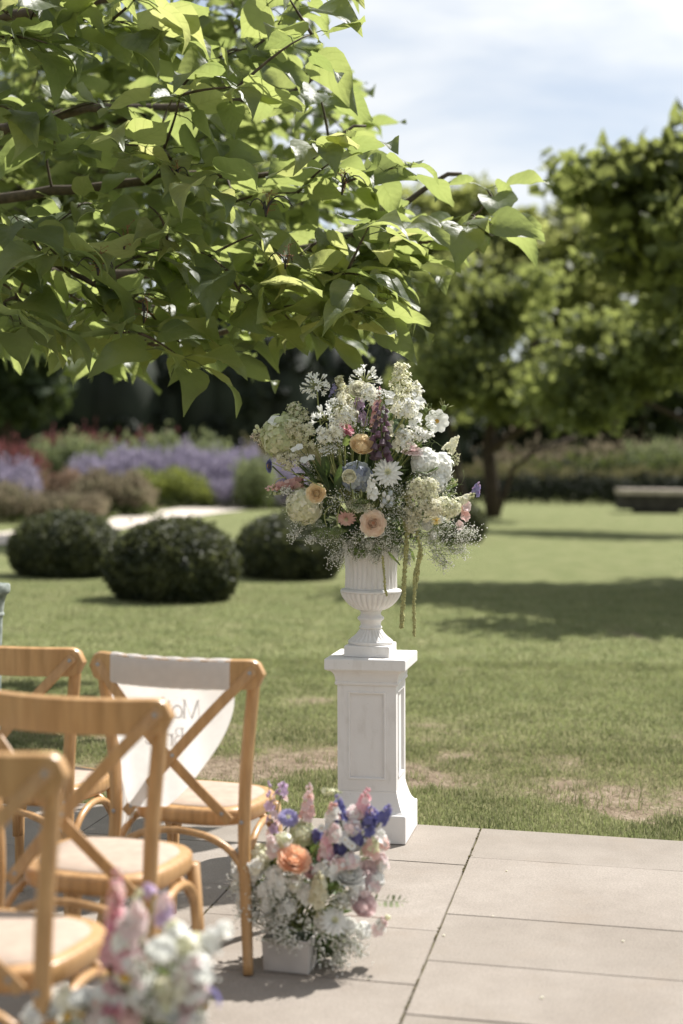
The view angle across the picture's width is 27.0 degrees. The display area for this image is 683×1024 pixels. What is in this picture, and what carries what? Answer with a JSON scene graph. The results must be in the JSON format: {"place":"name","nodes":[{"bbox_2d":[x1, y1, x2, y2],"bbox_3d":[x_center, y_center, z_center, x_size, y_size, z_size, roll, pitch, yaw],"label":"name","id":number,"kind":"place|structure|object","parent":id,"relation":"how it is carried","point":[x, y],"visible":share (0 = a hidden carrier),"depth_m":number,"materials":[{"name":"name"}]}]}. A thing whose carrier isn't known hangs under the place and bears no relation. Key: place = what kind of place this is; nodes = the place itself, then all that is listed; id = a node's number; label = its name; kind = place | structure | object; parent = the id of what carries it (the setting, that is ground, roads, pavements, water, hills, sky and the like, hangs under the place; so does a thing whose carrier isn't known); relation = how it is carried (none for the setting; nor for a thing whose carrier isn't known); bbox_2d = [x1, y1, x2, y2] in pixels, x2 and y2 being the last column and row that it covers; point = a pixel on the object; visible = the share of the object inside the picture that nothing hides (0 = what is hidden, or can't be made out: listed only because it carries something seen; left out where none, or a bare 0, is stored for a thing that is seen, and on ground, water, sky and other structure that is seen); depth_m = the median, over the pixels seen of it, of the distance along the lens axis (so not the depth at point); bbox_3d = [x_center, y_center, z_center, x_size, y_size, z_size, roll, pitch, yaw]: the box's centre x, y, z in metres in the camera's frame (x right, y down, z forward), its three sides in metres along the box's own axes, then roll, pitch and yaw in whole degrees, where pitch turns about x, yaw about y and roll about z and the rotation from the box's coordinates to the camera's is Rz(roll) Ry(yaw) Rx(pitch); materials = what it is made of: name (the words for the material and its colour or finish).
{"place":"outdoors","nodes":[
{"label":"outdoors","id":0,"kind":"place"},
{"bbox_2d":[36,464,81,493],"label":"ornamental grass","id":1,"kind":"object","parent":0,"point":[58,481],"depth_m":42.40,"materials":[{"name":"beige plant"}]},
{"bbox_2d":[20,867,232,1023],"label":"aisle flowers","id":2,"kind":"object","parent":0,"point":[131,991],"visible":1,"depth_m":2.76,"materials":[{"name":"white plant"}]},
{"bbox_2d":[0,497,330,543],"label":"path","id":3,"kind":"structure","parent":0,"point":[121,522],"depth_m":41.85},
{"bbox_2d":[0,803,682,1023],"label":"terrace","id":4,"kind":"structure","parent":0,"point":[569,912],"depth_m":4.44,"materials":[{"name":"stone"}]},
{"bbox_2d":[0,646,109,914],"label":"cross back chair","id":5,"kind":"object","parent":4,"relation":"on","point":[53,665],"visible":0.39,"depth_m":4.28,"materials":[{"name":"brown wood"}]},
{"bbox_2d":[0,752,113,1023],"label":"cross back chair","id":6,"kind":"object","parent":4,"relation":"on","point":[44,948],"visible":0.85,"depth_m":2.76,"materials":[{"name":"brown wood"}]},
{"bbox_2d":[0,690,207,1009],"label":"cross back chair","id":7,"kind":"object","parent":4,"relation":"on","point":[86,865],"visible":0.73,"depth_m":3.41,"materials":[{"name":"brown wood"}]},
{"bbox_2d":[89,651,282,975],"bbox_3d":[-0.433,0.864,4.325,0.548,0.908,0.514,1,2,17],"label":"cross back chair","id":8,"kind":"object","parent":4,"relation":"on","point":[242,802],"visible":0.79,"depth_m":4.12,"materials":[{"name":"brown wood"}]},
{"bbox_2d":[110,652,233,903],"bbox_3d":[-0.529,0.805,4.154,0.450,0.788,0.167,2,2,37],"label":"chair cloth","id":9,"kind":"object","parent":8,"relation":"hanging from","point":[132,676],"visible":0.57,"depth_m":4.10,"materials":[{"name":"white fabric"}]},
{"bbox_2d":[262,915,328,974],"bbox_3d":[-0.133,1.274,4.201,0.145,0.098,0.240,1,2,14],"label":"flower trough","id":10,"kind":"object","parent":4,"relation":"on","point":[303,961],"visible":0.63,"depth_m":4.09,"materials":[{"name":"white painted wood"}]},
{"bbox_2d":[219,780,406,977],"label":"aisle flowers","id":11,"kind":"object","parent":10,"relation":"in","point":[298,849],"visible":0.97,"depth_m":4.10,"materials":[{"name":"white plant"}]},
{"bbox_2d":[324,649,416,844],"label":"plinth","id":12,"kind":"structure","parent":4,"relation":"on","point":[371,718],"depth_m":5.56,"materials":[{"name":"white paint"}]},
{"bbox_2d":[340,537,401,657],"bbox_3d":[0.117,0.335,5.646,0.244,0.463,0.244,1,2,11],"label":"urn","id":13,"kind":"object","parent":12,"relation":"on","point":[362,591],"visible":0.84,"depth_m":5.57,"materials":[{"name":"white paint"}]},
{"bbox_2d":[250,362,487,636],"bbox_3d":[0.100,-0.058,5.564,0.937,1.067,0.476,1,2,0],"label":"urn bouquet","id":14,"kind":"object","parent":13,"relation":"in","point":[393,457],"visible":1,"depth_m":5.48,"materials":[{"name":"white plant"}]},
{"bbox_2d":[0,492,682,840],"bbox_3d":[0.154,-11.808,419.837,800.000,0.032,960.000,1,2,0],"label":"lawn","id":15,"kind":"structure","parent":0,"point":[534,545],"depth_m":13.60,"materials":[{"name":"green plant"}]},
{"bbox_2d":[0,583,9,728],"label":"garden post","id":16,"kind":"object","parent":15,"relation":"on","point":[4,589],"visible":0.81,"depth_m":7.00,"materials":[{"name":"paint"}]},
{"bbox_2d":[0,452,44,510],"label":"lavender","id":17,"kind":"object","parent":15,"relation":"on","point":[24,474],"visible":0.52,"depth_m":37.74,"materials":[{"name":"purple plant"}]},
{"bbox_2d":[0,432,53,476],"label":"red flowers","id":18,"kind":"object","parent":15,"relation":"on","point":[14,449],"visible":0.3,"depth_m":43.77,"materials":[{"name":"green plant"}]},
{"bbox_2d":[0,354,78,454],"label":"garden tree","id":19,"kind":"object","parent":15,"relation":"on","point":[38,395],"visible":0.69,"depth_m":60.61,"materials":[{"name":"green plant"}]},
{"bbox_2d":[0,476,114,522],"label":"ornamental grass","id":20,"kind":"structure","parent":15,"relation":"on","point":[21,503],"depth_m":35.02,"materials":[{"name":"brown plant"}]},
{"bbox_2d":[4,505,121,578],"bbox_3d":[-3.704,0.383,18.963,1.568,0.961,1.529,1,2,0],"label":"topiary bush","id":21,"kind":"object","parent":15,"relation":"on","point":[64,543],"visible":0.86,"depth_m":18.47,"materials":[{"name":"green plant"}]},
{"bbox_2d":[26,425,140,476],"bbox_3d":[-10.287,-1.929,56.970,4.797,3.074,2.646,1,2,0],"label":"pale shrub","id":22,"kind":"object","parent":15,"relation":"on","point":[62,455],"visible":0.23,"depth_m":56.47,"materials":[{"name":"green plant"}]},
{"bbox_2d":[0,361,171,457],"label":"yew tree","id":23,"kind":"object","parent":15,"relation":"on","point":[103,399],"visible":0.2,"depth_m":67.87,"materials":[{"name":"plant"}]},
{"bbox_2d":[37,419,187,454],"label":"red flowers","id":24,"kind":"object","parent":15,"relation":"on","point":[52,442],"visible":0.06,"depth_m":59.91,"materials":[{"name":"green plant"}]},
{"bbox_2d":[68,465,161,516],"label":"ornamental grass","id":25,"kind":"object","parent":15,"relation":"on","point":[131,493],"depth_m":40.36,"materials":[{"name":"beige plant"}]},
{"bbox_2d":[95,512,243,603],"bbox_3d":[-1.898,0.491,15.861,1.644,0.998,1.565,1,2,0],"label":"topiary bush","id":26,"kind":"object","parent":15,"relation":"on","point":[176,559],"visible":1,"depth_m":15.37,"materials":[{"name":"green plant"}]},
{"bbox_2d":[0,48,338,326],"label":"catalpa tree","id":27,"kind":"object","parent":15,"relation":"on","point":[22,78],"visible":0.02,"depth_m":28.57,"materials":[{"name":"green plant"}]},
{"bbox_2d":[123,463,219,507],"bbox_3d":[-6.019,-0.935,50.002,3.668,1.596,2.360,1,2,0],"label":"lime shrub","id":28,"kind":"object","parent":15,"relation":"on","point":[181,487],"visible":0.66,"depth_m":49.27,"materials":[{"name":"green plant"}]},
{"bbox_2d":[139,420,232,498],"bbox_3d":[-6.424,-2.086,58.967,4.096,3.437,2.674,1,2,0],"label":"pale shrub","id":29,"kind":"object","parent":15,"relation":"on","point":[170,438],"visible":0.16,"depth_m":58.57,"materials":[{"name":"green plant"}]},
{"bbox_2d":[65,434,309,507],"bbox_3d":[-5.499,-1.520,52.028,8.901,2.704,6.044,1,2,0],"label":"lavender","id":30,"kind":"object","parent":15,"relation":"on","point":[209,466],"visible":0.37,"depth_m":51.76,"materials":[{"name":"purple plant"}]},
{"bbox_2d":[154,318,330,485],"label":"yew tree","id":31,"kind":"object","parent":15,"relation":"on","point":[211,409],"visible":0.27,"depth_m":69.78,"materials":[{"name":"plant"}]},
{"bbox_2d":[203,472,282,507],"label":"lavender","id":32,"kind":"object","parent":15,"relation":"on","point":[224,487],"visible":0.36,"depth_m":49.41,"materials":[{"name":"purple plant"}]},
{"bbox_2d":[229,452,280,508],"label":"sage clump","id":33,"kind":"object","parent":15,"relation":"on","point":[250,476],"visible":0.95,"depth_m":48.45,"materials":[{"name":"green plant"}]},
{"bbox_2d":[0,0,549,417],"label":"catalpa tree","id":34,"kind":"object","parent":15,"relation":"on","point":[205,268],"visible":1,"depth_m":6.19,"materials":[{"name":"green plant"}]},
{"bbox_2d":[241,432,334,497],"bbox_3d":[-2.375,-2.039,61.968,4.310,3.217,2.669,1,2,0],"label":"bronze shrub","id":35,"kind":"object","parent":15,"relation":"on","point":[263,453],"visible":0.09,"depth_m":61.60,"materials":[{"name":"plant"}]},
{"bbox_2d":[232,510,344,580],"bbox_3d":[-0.707,0.418,19.229,1.617,0.956,1.761,1,2,0],"label":"topiary bush","id":36,"kind":"object","parent":15,"relation":"on","point":[267,550],"visible":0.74,"depth_m":18.62,"materials":[{"name":"green plant"}]},
{"bbox_2d":[301,227,449,351],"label":"garden tree","id":37,"kind":"object","parent":15,"relation":"on","point":[416,329],"depth_m":104.03,"materials":[{"name":"green plant"}]},
{"bbox_2d":[311,334,485,495],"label":"yew tree","id":38,"kind":"object","parent":15,"relation":"on","point":[336,365],"visible":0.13,"depth_m":72.23,"materials":[{"name":"green plant"}]},
{"bbox_2d":[349,171,549,333],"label":"garden tree","id":39,"kind":"object","parent":15,"relation":"on","point":[465,198],"visible":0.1,"depth_m":96.50,"materials":[{"name":"green plant"}]},
{"bbox_2d":[435,502,488,542],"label":"topiary bush","id":40,"kind":"object","parent":15,"relation":"on","point":[478,518],"visible":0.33,"depth_m":28.51,"materials":[{"name":"green plant"}]},
{"bbox_2d":[372,253,585,517],"bbox_3d":[4.152,-3.669,42.634,6.653,7.691,6.483,1,2,0],"label":"catalpa tree","id":41,"kind":"object","parent":15,"relation":"on","point":[490,325],"visible":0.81,"depth_m":41.59,"materials":[{"name":"green plant"}]},
{"bbox_2d":[416,196,619,462],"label":"garden tree","id":42,"kind":"object","parent":15,"relation":"on","point":[563,233],"visible":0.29,"depth_m":93.67,"materials":[{"name":"green plant"}]},
{"bbox_2d":[470,358,594,481],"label":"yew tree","id":43,"kind":"object","parent":15,"relation":"on","point":[519,440],"visible":0.09,"depth_m":113.63,"materials":[{"name":"green plant"}]},
{"bbox_2d":[446,467,682,504],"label":"hedge","id":44,"kind":"object","parent":15,"relation":"on","point":[603,487],"visible":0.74,"depth_m":61.56,"materials":[{"name":"green plant"}]},
{"bbox_2d":[451,458,682,502],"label":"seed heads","id":45,"kind":"object","parent":15,"relation":"on","point":[631,471],"visible":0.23,"depth_m":65.75,"materials":[{"name":"green plant"}]},
{"bbox_2d":[463,426,682,476],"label":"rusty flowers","id":46,"kind":"object","parent":15,"relation":"on","point":[505,455],"visible":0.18,"depth_m":75.62,"materials":[{"name":"brown plant"}]},
{"bbox_2d":[509,291,682,438],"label":"catalpa tree","id":47,"kind":"object","parent":15,"relation":"on","point":[626,374],"visible":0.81,"depth_m":34.80,"materials":[{"name":"green plant"}]},
{"bbox_2d":[512,267,679,460],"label":"garden tree","id":48,"kind":"object","parent":15,"relation":"on","point":[606,294],"visible":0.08,"depth_m":94.83,"materials":[{"name":"green plant"}]},
{"bbox_2d":[511,440,682,498],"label":"hedge","id":49,"kind":"object","parent":15,"relation":"on","point":[602,461],"visible":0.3,"depth_m":69.71,"materials":[{"name":"green plant"}]},
{"bbox_2d":[522,360,682,457],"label":"garden tree","id":50,"kind":"object","parent":15,"relation":"on","point":[670,402],"visible":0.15,"depth_m":111.67,"materials":[{"name":"green plant"}]},
{"bbox_2d":[528,97,682,347],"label":"catalpa tree","id":51,"kind":"object","parent":15,"relation":"on","point":[638,188],"visible":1,"depth_m":18.80,"materials":[{"name":"green plant"}]},
{"bbox_2d":[595,394,682,463],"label":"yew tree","id":52,"kind":"object","parent":15,"relation":"on","point":[604,433],"visible":0.03,"depth_m":115.71,"materials":[{"name":"green plant"}]},
{"bbox_2d":[615,488,682,513],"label":"stone bench","id":53,"kind":"object","parent":15,"relation":"on","point":[664,501],"visible":1,"depth_m":49.90,"materials":[{"name":"grey stone"}]},
{"bbox_2d":[622,433,682,470],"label":"bright shrub","id":54,"kind":"object","parent":15,"relation":"on","point":[652,456],"visible":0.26,"depth_m":72.77,"materials":[{"name":"green plant"}]},
{"bbox_2d":[0,0,682,359],"label":"sky","id":55,"kind":"structure","parent":0,"point":[478,86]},
{"bbox_2d":[339,335,677,438],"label":"garden tree","id":56,"kind":"object","parent":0,"point":[544,426],"visible":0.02,"depth_m":107.83,"materials":[{"name":"green plant"}]}
]}

